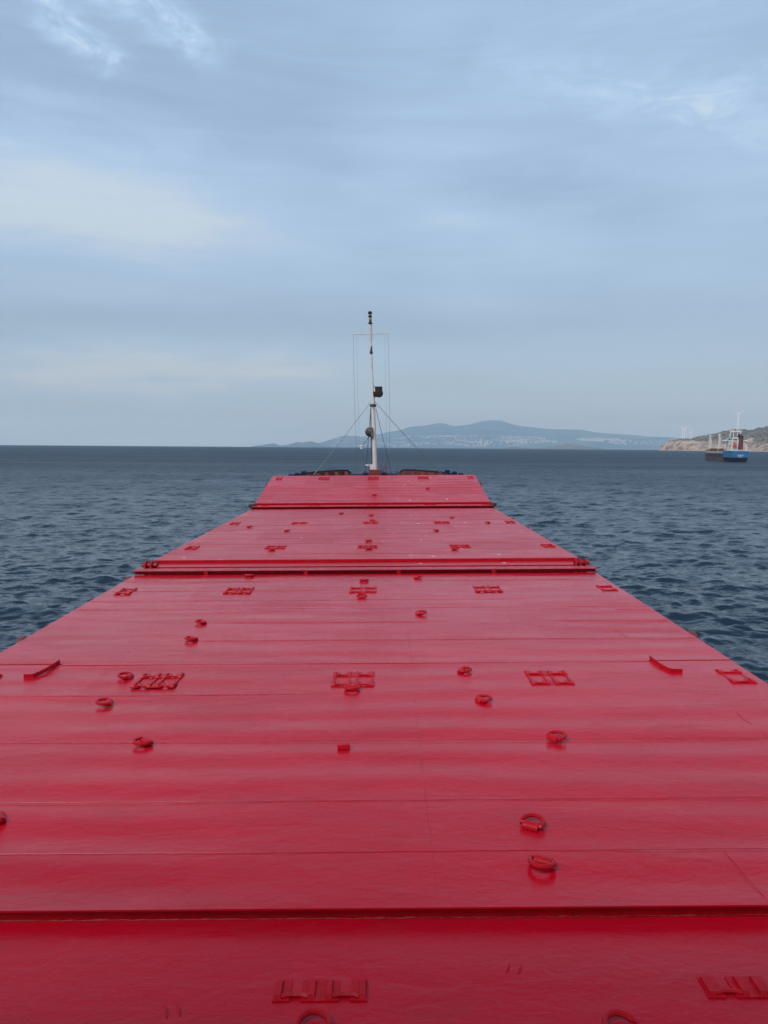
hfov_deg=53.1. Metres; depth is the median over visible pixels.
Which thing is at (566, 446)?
islet
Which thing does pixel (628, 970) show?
hatch cover
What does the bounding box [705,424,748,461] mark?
cargo ship
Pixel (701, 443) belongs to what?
rocky headland
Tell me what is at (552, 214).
sky
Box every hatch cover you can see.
[0,558,730,665]
[0,655,767,921]
[0,915,767,1023]
[148,524,583,574]
[220,508,519,525]
[249,475,496,508]
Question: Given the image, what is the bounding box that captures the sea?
[0,445,767,683]
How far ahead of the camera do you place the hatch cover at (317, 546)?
20.73 m
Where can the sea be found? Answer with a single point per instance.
(679, 538)
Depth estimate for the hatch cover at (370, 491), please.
35.85 m
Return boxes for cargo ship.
[288,469,463,475]
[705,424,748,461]
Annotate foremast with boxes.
[313,311,441,475]
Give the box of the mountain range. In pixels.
[319,420,688,449]
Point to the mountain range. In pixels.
(490, 430)
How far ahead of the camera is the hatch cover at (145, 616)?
12.95 m
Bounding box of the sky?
[0,0,767,446]
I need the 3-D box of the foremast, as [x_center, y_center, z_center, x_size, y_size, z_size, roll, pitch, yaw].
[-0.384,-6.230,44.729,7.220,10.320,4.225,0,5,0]
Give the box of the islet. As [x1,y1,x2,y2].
[504,444,608,449]
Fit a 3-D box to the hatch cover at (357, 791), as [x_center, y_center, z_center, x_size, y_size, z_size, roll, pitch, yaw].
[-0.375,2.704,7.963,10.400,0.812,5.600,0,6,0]
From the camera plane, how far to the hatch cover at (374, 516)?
29.30 m
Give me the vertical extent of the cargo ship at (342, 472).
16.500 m
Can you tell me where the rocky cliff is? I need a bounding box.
[748,434,767,451]
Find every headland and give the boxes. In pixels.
[252,441,325,446]
[659,426,767,450]
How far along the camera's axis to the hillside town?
23929.54 m
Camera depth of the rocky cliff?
3449.70 m
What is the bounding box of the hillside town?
[332,435,691,446]

